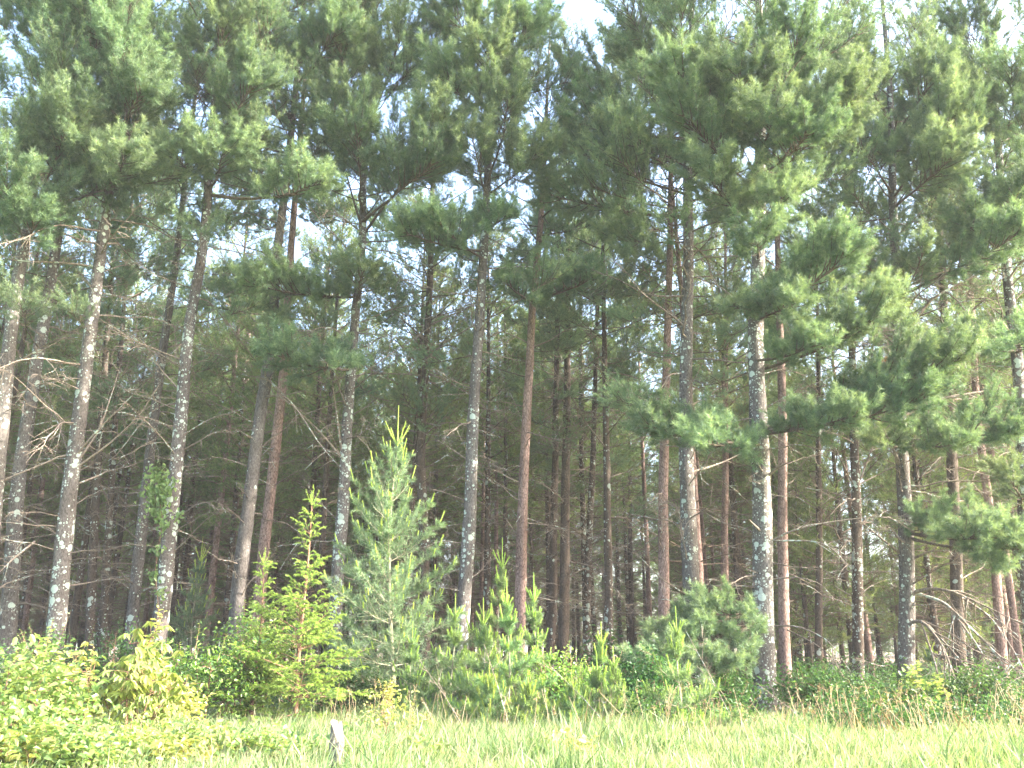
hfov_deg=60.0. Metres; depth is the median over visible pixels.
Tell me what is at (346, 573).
white pine
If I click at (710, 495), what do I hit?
white pine
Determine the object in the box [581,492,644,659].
white pine
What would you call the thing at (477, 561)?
white pine
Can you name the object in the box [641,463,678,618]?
white pine
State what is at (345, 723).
weed
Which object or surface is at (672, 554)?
white pine
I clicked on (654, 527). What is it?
white pine
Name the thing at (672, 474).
red pine
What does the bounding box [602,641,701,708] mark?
leafy shrub
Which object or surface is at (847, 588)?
understory pine
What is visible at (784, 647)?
red pine
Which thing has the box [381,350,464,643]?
white pine
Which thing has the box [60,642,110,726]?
leafy shrub
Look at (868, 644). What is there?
red pine
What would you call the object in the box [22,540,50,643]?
white pine
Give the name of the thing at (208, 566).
white pine
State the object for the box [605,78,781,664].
red pine
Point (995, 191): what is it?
white pine
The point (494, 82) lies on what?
white pine
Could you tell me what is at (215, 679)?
leafy shrub
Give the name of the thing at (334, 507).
white pine
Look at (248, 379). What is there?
red pine
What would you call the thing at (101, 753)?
leafy shrub
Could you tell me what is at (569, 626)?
understory pine
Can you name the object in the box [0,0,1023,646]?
sky
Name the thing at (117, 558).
white pine
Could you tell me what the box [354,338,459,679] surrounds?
white pine
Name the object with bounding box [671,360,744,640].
red pine
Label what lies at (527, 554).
white pine
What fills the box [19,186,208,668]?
white pine
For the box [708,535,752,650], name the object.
understory pine
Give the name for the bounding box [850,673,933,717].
leafy shrub
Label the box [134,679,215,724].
leafy shrub
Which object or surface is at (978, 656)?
understory pine
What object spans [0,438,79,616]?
white pine
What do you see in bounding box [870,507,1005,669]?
understory pine
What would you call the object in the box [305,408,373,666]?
white pine
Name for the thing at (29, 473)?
white pine
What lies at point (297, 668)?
young spruce
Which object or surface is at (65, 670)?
leafy shrub
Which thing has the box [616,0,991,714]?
white pine
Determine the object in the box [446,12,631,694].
red pine
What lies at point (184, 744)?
leafy shrub
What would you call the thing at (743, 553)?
white pine
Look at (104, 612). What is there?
white pine
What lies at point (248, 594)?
understory pine
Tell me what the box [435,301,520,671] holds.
red pine
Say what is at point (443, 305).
white pine
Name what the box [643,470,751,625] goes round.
understory pine
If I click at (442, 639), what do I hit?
understory pine
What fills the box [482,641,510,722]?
dead cane
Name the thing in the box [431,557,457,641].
understory pine
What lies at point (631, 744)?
meadow grass
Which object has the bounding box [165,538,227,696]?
young white pine
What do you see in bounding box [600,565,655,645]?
understory pine
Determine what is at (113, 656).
leafy shrub
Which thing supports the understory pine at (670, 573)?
on the ground at (838, 656)
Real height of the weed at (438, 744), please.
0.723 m
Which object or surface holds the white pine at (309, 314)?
on the ground at (838, 656)
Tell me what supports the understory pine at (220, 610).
on the ground at (838, 656)
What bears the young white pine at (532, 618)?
on the ground at (838, 656)
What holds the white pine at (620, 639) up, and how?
on the ground at (838, 656)
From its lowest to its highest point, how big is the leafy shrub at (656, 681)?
1.792 m
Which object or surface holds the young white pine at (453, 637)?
on the ground at (838, 656)
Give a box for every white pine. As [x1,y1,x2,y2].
[0,0,164,611]
[0,0,175,693]
[0,0,233,695]
[0,145,120,624]
[0,163,134,637]
[0,231,64,602]
[0,269,118,641]
[0,280,55,560]
[0,286,87,635]
[0,325,102,660]
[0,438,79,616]
[0,473,55,640]
[0,523,32,607]
[8,330,143,638]
[17,119,193,680]
[18,502,50,661]
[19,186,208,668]
[19,345,110,657]
[21,399,89,655]
[22,355,135,663]
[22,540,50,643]
[26,340,120,644]
[37,466,123,647]
[38,177,197,680]
[43,304,206,656]
[50,249,192,668]
[52,338,159,655]
[60,0,285,696]
[68,293,177,662]
[82,0,348,693]
[86,447,158,660]
[103,410,171,633]
[107,280,249,662]
[111,494,154,629]
[121,334,241,649]
[123,336,211,641]
[139,256,253,662]
[147,416,210,630]
[151,460,211,643]
[165,330,278,651]
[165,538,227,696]
[167,292,305,655]
[170,0,393,703]
[178,330,243,658]
[190,263,321,643]
[190,424,289,634]
[191,310,300,624]
[191,532,220,656]
[193,490,215,650]
[201,527,267,638]
[225,0,480,706]
[228,396,304,641]
[230,182,407,681]
[231,395,335,656]
[236,404,309,634]
[239,187,412,679]
[248,340,338,662]
[253,420,349,661]
[262,386,307,656]
[269,360,383,639]
[271,282,384,640]
[271,337,375,635]
[288,383,379,667]
[291,388,310,663]
[304,405,505,710]
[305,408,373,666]
[313,41,527,682]
[314,502,360,639]
[317,314,413,659]
[319,365,392,640]
[337,192,491,688]
[346,376,402,666]
[348,391,416,655]
[351,358,416,667]
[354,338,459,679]
[356,440,401,653]
[369,387,417,640]
[375,265,504,672]
[375,621,443,714]
[379,0,591,707]
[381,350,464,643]
[387,322,485,640]
[393,408,480,643]
[395,433,447,666]
[398,212,573,672]
[402,593,499,714]
[417,357,494,654]
[421,597,530,720]
[427,347,502,643]
[427,416,513,669]
[430,439,493,654]
[442,497,498,619]
[442,662,528,726]
[443,377,513,623]
[444,578,560,722]
[446,538,548,705]
[447,258,560,661]
[470,573,587,710]
[475,508,528,633]
[478,261,601,639]
[478,317,561,632]
[480,317,572,670]
[491,150,612,685]
[491,298,598,670]
[491,408,578,671]
[492,475,539,637]
[492,669,575,726]
[499,423,572,642]
[502,154,641,673]
[506,154,679,686]
[509,466,546,652]
[513,421,599,630]
[516,213,660,638]
[525,0,845,708]
[526,552,570,655]
[527,349,601,639]
[527,669,604,727]
[531,192,665,682]
[533,319,603,634]
[536,322,639,664]
[536,455,603,665]
[537,536,594,635]
[557,446,622,659]
[559,394,598,664]
[575,419,634,642]
[575,654,636,721]
[579,627,619,718]
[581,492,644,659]
[582,430,622,640]
[585,293,674,649]
[587,351,657,662]
[587,396,648,635]
[587,651,649,722]
[588,388,671,645]
[603,414,657,640]
[611,401,674,643]
[612,441,655,644]
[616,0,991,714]
[631,383,720,633]
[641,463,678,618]
[641,606,748,729]
[648,455,720,600]
[648,461,702,599]
[652,443,716,597]
[655,233,794,683]
[656,219,798,686]
[668,310,777,640]
[698,346,776,665]
[703,396,751,594]
[728,337,843,664]
[730,169,888,681]
[739,350,851,664]
[743,364,825,668]
[765,69,944,688]
[772,419,848,649]
[781,0,1023,706]
[804,481,826,664]
[825,9,1023,680]
[825,440,898,672]
[836,272,986,676]
[858,293,967,663]
[860,306,991,651]
[862,445,919,661]
[865,347,960,671]
[868,421,974,638]
[875,0,1023,644]
[886,441,951,667]
[889,637,961,694]
[931,278,1023,654]
[933,298,1022,635]
[937,360,1023,646]
[954,218,1023,616]
[960,126,1023,444]
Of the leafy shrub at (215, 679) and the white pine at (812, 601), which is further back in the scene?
the white pine at (812, 601)
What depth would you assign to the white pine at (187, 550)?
41.24 m
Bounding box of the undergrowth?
[20,649,1023,733]
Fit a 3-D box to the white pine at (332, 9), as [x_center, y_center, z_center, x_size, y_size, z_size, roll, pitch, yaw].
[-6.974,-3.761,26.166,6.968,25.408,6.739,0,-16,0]
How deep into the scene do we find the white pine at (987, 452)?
44.95 m
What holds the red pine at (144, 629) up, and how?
on the ground at (838, 656)
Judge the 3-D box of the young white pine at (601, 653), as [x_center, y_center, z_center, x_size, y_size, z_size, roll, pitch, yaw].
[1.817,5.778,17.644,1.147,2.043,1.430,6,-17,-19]
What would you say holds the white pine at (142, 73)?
on the ground at (838, 656)
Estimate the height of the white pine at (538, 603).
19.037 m
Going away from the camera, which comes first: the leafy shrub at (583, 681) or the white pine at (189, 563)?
the leafy shrub at (583, 681)
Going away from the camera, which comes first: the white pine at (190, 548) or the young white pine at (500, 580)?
the young white pine at (500, 580)
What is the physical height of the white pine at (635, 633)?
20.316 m
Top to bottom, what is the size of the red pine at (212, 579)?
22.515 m
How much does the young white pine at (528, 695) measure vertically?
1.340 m
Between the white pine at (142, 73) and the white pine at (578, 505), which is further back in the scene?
the white pine at (578, 505)
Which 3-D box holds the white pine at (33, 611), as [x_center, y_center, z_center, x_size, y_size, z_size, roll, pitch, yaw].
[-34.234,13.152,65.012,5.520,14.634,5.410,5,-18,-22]
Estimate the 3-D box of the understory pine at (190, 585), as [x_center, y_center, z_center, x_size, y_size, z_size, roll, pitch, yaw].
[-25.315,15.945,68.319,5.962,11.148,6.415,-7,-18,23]
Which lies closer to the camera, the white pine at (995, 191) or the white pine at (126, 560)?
the white pine at (995, 191)
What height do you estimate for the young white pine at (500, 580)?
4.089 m
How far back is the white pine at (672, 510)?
72.48 m
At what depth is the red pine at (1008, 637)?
36.95 m
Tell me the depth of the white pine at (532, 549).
46.86 m
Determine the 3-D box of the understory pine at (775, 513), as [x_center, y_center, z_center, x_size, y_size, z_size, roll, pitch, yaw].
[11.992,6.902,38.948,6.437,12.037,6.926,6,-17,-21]
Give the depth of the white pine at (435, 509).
38.33 m
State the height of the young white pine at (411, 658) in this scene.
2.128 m
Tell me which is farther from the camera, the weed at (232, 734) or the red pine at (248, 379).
the red pine at (248, 379)
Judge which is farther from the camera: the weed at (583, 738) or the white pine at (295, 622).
the white pine at (295, 622)
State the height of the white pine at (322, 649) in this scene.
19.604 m
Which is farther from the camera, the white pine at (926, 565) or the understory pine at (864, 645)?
the understory pine at (864, 645)
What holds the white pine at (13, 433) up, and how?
on the ground at (838, 656)
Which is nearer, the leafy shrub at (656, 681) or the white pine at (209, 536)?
the leafy shrub at (656, 681)
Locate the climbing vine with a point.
(165, 489)
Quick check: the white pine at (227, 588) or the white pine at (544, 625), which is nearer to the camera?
the white pine at (227, 588)
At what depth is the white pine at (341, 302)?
45.91 m
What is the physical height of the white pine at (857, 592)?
23.442 m
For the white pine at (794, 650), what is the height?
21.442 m
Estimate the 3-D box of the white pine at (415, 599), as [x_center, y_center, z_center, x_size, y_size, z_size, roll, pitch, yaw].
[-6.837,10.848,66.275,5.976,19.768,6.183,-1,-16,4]
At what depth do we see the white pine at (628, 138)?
25.70 m
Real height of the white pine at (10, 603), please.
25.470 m
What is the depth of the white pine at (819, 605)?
34.07 m
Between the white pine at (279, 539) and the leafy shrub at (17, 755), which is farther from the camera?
the white pine at (279, 539)
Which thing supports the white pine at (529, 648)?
on the ground at (838, 656)
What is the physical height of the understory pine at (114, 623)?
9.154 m
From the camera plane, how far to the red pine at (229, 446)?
44.77 m
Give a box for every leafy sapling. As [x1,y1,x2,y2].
[355,677,430,736]
[562,618,630,678]
[890,661,959,716]
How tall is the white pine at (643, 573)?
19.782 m
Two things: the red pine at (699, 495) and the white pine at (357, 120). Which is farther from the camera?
the red pine at (699, 495)
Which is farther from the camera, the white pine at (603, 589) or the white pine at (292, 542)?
the white pine at (603, 589)
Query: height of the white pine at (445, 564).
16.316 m
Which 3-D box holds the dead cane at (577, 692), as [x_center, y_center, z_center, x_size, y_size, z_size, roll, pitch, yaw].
[1.162,5.430,15.376,1.398,1.423,0.376,-1,-16,4]
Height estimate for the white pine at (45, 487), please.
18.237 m
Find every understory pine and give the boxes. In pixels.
[19,537,100,641]
[74,526,153,647]
[76,554,126,643]
[96,573,124,645]
[151,544,215,635]
[199,563,251,640]
[202,528,269,630]
[212,559,283,634]
[249,537,297,630]
[342,582,365,655]
[366,545,448,652]
[411,571,447,648]
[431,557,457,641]
[436,608,447,649]
[437,550,513,633]
[442,530,512,629]
[539,585,582,646]
[570,603,598,658]
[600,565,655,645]
[613,584,655,644]
[638,531,684,659]
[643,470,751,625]
[651,524,715,623]
[707,417,867,679]
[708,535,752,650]
[708,556,750,649]
[741,489,865,681]
[746,376,925,684]
[773,473,891,682]
[773,528,850,645]
[777,552,849,668]
[836,597,880,662]
[842,553,896,662]
[851,538,898,666]
[868,583,919,666]
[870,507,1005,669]
[888,453,1015,668]
[914,478,1022,677]
[915,580,950,654]
[917,506,1021,672]
[944,564,993,668]
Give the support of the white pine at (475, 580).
on the ground at (838, 656)
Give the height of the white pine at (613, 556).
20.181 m
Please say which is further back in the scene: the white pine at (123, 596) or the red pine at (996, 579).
the white pine at (123, 596)
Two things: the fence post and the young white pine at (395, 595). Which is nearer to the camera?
the fence post
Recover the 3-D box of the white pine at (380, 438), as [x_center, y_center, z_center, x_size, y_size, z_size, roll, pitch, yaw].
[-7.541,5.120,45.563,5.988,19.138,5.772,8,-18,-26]
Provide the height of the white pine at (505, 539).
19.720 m
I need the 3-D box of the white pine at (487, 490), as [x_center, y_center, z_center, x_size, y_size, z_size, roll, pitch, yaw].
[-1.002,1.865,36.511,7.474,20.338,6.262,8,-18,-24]
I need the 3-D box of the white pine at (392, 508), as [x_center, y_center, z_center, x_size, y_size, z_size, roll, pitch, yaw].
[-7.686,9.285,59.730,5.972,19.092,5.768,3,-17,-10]
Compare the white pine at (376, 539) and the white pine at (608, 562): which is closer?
the white pine at (608, 562)
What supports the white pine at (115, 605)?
on the ground at (838, 656)
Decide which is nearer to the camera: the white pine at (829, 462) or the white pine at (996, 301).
the white pine at (996, 301)
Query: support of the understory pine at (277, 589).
on the ground at (838, 656)
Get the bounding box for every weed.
[143,708,242,752]
[195,711,278,761]
[219,715,310,763]
[235,722,329,763]
[343,721,395,757]
[384,719,453,763]
[541,727,613,760]
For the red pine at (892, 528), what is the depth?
64.34 m
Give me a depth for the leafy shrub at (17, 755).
9.77 m
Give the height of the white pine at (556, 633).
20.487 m
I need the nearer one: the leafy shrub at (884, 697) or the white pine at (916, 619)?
the leafy shrub at (884, 697)
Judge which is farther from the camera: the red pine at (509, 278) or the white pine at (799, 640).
the white pine at (799, 640)
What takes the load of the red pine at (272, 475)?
on the ground at (838, 656)
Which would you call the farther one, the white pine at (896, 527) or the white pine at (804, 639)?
the white pine at (804, 639)
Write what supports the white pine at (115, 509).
on the ground at (838, 656)
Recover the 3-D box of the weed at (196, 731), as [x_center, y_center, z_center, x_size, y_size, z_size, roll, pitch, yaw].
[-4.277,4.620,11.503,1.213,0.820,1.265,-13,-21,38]
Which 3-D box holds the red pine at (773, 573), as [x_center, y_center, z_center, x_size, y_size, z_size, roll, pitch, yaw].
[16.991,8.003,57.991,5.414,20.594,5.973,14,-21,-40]
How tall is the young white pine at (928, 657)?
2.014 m
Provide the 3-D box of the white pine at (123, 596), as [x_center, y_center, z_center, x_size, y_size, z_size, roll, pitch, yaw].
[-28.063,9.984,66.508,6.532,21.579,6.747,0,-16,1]
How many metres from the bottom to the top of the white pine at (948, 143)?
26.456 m
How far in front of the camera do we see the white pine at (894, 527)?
51.14 m
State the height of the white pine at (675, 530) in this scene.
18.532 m
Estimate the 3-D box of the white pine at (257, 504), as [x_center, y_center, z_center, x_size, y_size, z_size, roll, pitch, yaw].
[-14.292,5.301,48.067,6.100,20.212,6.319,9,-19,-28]
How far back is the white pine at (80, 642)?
55.21 m
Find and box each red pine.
[7,267,124,661]
[113,312,216,647]
[124,326,217,628]
[148,170,318,679]
[175,0,383,698]
[191,294,300,631]
[192,298,298,634]
[266,301,365,633]
[308,401,351,663]
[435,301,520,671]
[438,287,549,673]
[438,373,501,668]
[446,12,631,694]
[578,262,680,640]
[581,0,776,680]
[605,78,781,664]
[634,249,747,679]
[647,388,717,598]
[653,146,802,674]
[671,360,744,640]
[702,20,878,701]
[713,388,788,634]
[742,376,805,667]
[765,328,846,661]
[786,226,895,683]
[849,444,917,638]
[863,449,919,659]
[873,46,1023,691]
[892,190,1021,679]
[899,159,1023,687]
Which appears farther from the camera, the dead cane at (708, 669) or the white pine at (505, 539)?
the white pine at (505, 539)
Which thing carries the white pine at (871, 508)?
on the ground at (838, 656)
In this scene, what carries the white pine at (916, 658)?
on the ground at (838, 656)
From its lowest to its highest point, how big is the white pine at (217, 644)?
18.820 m
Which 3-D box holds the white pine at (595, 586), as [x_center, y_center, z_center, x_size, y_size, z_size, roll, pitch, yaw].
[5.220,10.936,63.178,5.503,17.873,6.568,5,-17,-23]
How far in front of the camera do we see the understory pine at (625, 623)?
84.08 m
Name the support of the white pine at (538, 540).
on the ground at (838, 656)
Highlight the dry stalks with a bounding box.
[311,676,1023,738]
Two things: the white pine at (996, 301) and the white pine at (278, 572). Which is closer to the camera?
the white pine at (996, 301)
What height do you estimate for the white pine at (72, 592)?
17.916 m
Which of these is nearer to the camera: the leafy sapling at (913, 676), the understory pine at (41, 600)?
the leafy sapling at (913, 676)
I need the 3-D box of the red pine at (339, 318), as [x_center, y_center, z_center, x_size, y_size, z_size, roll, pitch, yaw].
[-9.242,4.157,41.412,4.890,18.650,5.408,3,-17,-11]
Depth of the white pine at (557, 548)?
56.33 m
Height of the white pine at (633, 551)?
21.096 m
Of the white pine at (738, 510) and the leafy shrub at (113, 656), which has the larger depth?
the white pine at (738, 510)
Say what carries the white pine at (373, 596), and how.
on the ground at (838, 656)
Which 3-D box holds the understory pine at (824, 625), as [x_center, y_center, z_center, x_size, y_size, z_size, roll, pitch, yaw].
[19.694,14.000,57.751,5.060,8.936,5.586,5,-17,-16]
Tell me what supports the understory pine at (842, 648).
on the ground at (838, 656)
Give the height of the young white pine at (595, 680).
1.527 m
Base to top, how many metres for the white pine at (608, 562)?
20.612 m
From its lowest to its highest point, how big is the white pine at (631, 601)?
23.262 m
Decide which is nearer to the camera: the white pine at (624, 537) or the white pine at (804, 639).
the white pine at (624, 537)
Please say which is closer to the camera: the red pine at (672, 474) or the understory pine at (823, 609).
the understory pine at (823, 609)
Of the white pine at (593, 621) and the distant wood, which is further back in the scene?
the distant wood
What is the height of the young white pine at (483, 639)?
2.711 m
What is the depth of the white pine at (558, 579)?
70.71 m
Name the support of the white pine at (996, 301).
on the ground at (838, 656)
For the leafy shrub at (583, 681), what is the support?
on the ground at (838, 656)
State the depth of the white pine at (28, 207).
22.66 m
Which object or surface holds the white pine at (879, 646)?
on the ground at (838, 656)
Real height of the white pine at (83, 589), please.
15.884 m
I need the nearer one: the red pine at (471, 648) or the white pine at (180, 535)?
the white pine at (180, 535)
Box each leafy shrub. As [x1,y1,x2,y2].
[0,610,79,694]
[0,622,112,733]
[0,663,132,752]
[0,673,120,767]
[0,721,79,767]
[3,651,86,729]
[26,724,153,767]
[47,693,224,764]
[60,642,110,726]
[63,616,182,706]
[79,605,207,735]
[112,613,279,723]
[126,725,236,767]
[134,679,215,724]
[200,596,305,715]
[283,648,404,713]
[519,640,586,709]
[545,653,609,711]
[576,635,687,712]
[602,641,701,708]
[703,661,779,714]
[746,657,891,713]
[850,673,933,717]
[923,657,1023,712]
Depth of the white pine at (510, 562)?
65.36 m
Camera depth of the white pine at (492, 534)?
54.13 m
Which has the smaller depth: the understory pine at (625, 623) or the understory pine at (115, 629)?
the understory pine at (115, 629)
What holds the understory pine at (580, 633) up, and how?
on the ground at (838, 656)
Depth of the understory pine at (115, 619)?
72.07 m
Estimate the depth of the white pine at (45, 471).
31.55 m
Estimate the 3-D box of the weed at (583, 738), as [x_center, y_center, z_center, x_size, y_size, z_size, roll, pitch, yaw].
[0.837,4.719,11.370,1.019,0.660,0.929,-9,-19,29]
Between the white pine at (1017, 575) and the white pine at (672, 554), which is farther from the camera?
the white pine at (672, 554)
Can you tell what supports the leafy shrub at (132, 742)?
on the ground at (838, 656)
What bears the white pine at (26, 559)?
on the ground at (838, 656)
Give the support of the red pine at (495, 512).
on the ground at (838, 656)
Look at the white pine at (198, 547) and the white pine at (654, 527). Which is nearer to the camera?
the white pine at (198, 547)
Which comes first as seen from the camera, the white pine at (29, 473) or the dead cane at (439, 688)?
the dead cane at (439, 688)
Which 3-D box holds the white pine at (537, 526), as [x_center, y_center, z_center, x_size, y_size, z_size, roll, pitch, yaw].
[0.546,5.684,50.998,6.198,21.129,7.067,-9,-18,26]
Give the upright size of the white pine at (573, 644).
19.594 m
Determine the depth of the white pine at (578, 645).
67.16 m
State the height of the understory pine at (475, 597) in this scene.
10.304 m
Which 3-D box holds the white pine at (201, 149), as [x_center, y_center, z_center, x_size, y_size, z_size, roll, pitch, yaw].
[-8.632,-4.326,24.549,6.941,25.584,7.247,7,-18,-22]
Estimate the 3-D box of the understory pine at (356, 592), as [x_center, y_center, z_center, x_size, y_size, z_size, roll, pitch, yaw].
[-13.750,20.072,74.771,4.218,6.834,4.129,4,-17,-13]
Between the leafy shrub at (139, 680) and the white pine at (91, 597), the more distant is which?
the white pine at (91, 597)
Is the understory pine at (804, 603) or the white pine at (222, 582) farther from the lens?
the white pine at (222, 582)
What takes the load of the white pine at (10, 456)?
on the ground at (838, 656)
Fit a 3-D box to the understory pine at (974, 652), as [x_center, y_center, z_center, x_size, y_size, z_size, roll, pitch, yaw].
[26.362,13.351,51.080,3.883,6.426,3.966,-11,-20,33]
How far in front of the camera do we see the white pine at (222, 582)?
64.06 m
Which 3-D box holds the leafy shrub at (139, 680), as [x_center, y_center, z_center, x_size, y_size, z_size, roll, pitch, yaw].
[-5.763,4.533,13.710,1.727,2.202,1.789,-10,-19,31]
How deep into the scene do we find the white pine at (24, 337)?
30.42 m
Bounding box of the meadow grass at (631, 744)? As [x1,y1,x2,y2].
[0,688,1023,767]
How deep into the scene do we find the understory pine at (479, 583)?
60.95 m
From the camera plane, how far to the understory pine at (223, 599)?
65.24 m
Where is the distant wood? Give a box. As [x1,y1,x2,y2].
[26,537,989,657]
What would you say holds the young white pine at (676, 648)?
on the ground at (838, 656)
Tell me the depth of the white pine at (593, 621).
48.16 m
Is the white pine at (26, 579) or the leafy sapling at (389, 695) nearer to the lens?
the leafy sapling at (389, 695)
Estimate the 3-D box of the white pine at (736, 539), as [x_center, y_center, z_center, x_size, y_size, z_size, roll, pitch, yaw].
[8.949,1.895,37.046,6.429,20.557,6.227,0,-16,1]
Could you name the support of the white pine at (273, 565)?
on the ground at (838, 656)
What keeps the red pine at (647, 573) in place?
on the ground at (838, 656)
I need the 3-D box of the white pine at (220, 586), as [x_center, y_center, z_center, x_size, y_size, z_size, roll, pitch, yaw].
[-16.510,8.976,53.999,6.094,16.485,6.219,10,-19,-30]
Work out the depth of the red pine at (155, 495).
53.21 m
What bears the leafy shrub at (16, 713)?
on the ground at (838, 656)
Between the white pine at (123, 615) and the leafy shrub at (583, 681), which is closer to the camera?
the leafy shrub at (583, 681)
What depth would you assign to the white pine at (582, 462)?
39.62 m
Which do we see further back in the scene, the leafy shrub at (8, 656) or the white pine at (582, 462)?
the white pine at (582, 462)
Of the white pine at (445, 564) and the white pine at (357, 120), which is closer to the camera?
the white pine at (357, 120)
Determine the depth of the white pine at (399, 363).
62.22 m
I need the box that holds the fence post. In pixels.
[328,719,343,767]
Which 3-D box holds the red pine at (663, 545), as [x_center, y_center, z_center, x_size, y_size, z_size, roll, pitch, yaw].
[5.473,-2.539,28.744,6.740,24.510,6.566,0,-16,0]
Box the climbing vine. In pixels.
[133,461,184,619]
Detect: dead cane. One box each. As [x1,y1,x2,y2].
[418,658,463,726]
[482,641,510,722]
[540,659,611,717]
[677,629,734,723]
[759,685,801,719]
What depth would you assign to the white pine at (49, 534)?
52.30 m
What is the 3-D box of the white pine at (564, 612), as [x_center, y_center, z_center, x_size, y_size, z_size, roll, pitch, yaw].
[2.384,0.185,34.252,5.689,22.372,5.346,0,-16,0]
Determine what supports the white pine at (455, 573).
on the ground at (838, 656)
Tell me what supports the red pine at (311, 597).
on the ground at (838, 656)
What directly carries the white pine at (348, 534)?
on the ground at (838, 656)
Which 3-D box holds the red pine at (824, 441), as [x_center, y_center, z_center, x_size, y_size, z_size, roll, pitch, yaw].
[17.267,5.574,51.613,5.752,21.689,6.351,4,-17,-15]
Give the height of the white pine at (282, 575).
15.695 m
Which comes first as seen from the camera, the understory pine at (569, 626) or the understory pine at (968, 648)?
the understory pine at (968, 648)
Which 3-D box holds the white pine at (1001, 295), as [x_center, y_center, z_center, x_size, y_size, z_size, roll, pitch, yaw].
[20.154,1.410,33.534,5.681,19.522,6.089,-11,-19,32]
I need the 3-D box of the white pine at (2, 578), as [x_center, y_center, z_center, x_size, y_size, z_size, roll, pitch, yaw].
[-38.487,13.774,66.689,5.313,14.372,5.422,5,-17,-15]
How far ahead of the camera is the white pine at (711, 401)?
39.69 m
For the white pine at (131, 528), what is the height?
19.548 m
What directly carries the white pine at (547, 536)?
on the ground at (838, 656)
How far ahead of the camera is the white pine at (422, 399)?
30.85 m
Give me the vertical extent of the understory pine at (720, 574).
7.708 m
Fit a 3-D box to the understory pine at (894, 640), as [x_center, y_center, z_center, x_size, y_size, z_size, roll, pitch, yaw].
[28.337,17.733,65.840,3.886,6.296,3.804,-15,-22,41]
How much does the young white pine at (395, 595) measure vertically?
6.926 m
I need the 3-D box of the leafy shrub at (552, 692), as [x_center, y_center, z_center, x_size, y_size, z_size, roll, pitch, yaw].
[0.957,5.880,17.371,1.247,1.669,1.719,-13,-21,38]
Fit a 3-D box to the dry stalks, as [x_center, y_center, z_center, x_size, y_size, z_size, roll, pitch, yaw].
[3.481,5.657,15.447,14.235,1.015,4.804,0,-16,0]
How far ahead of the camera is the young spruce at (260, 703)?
16.72 m
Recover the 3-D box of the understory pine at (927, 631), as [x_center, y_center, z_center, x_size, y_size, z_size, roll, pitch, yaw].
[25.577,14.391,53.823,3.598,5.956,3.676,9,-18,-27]
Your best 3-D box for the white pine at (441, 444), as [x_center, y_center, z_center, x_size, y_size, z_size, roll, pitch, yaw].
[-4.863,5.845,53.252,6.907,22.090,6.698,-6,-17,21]
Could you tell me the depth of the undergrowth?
17.70 m
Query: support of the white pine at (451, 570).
on the ground at (838, 656)
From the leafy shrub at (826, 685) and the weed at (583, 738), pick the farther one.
the leafy shrub at (826, 685)
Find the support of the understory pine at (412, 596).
on the ground at (838, 656)
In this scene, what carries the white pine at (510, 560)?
on the ground at (838, 656)
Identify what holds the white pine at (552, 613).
on the ground at (838, 656)
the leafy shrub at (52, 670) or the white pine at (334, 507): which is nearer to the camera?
the leafy shrub at (52, 670)
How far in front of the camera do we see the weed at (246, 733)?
11.36 m
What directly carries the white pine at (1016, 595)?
on the ground at (838, 656)
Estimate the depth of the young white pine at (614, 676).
16.25 m
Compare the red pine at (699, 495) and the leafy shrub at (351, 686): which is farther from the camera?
the red pine at (699, 495)
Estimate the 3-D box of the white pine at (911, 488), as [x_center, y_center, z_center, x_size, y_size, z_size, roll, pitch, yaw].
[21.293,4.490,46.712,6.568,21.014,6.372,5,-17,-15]
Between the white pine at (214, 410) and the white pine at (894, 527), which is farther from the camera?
the white pine at (894, 527)
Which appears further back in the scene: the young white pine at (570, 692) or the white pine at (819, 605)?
the white pine at (819, 605)
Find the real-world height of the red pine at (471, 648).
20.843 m
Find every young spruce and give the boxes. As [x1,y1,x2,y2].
[194,548,302,718]
[228,484,376,725]
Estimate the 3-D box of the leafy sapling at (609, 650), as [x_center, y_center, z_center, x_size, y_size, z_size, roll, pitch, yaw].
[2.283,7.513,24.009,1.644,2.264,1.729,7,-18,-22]
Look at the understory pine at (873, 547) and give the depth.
63.48 m
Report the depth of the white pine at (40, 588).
59.70 m
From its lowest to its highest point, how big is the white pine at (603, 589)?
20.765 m
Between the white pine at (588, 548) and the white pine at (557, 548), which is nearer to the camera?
the white pine at (588, 548)
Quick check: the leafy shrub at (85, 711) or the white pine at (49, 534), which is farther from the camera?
the white pine at (49, 534)
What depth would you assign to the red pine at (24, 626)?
38.57 m
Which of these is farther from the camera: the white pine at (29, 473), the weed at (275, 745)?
the white pine at (29, 473)
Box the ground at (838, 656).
[27,647,1022,714]
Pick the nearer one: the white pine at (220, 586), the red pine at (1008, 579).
the red pine at (1008, 579)
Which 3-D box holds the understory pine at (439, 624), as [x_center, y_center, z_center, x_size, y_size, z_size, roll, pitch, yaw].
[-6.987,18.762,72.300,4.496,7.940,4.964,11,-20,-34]
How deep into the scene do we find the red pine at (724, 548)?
34.84 m
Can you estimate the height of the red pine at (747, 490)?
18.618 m
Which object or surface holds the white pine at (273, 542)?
on the ground at (838, 656)
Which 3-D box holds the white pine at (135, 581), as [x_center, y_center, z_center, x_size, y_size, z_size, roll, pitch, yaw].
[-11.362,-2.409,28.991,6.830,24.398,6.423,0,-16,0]
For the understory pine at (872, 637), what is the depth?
73.69 m
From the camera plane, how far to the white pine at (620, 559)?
70.93 m
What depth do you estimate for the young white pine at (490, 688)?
15.81 m
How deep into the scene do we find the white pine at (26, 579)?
42.02 m
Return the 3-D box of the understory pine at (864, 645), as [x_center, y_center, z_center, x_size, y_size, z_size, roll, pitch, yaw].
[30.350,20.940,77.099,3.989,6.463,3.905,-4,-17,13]
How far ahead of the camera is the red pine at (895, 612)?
56.03 m

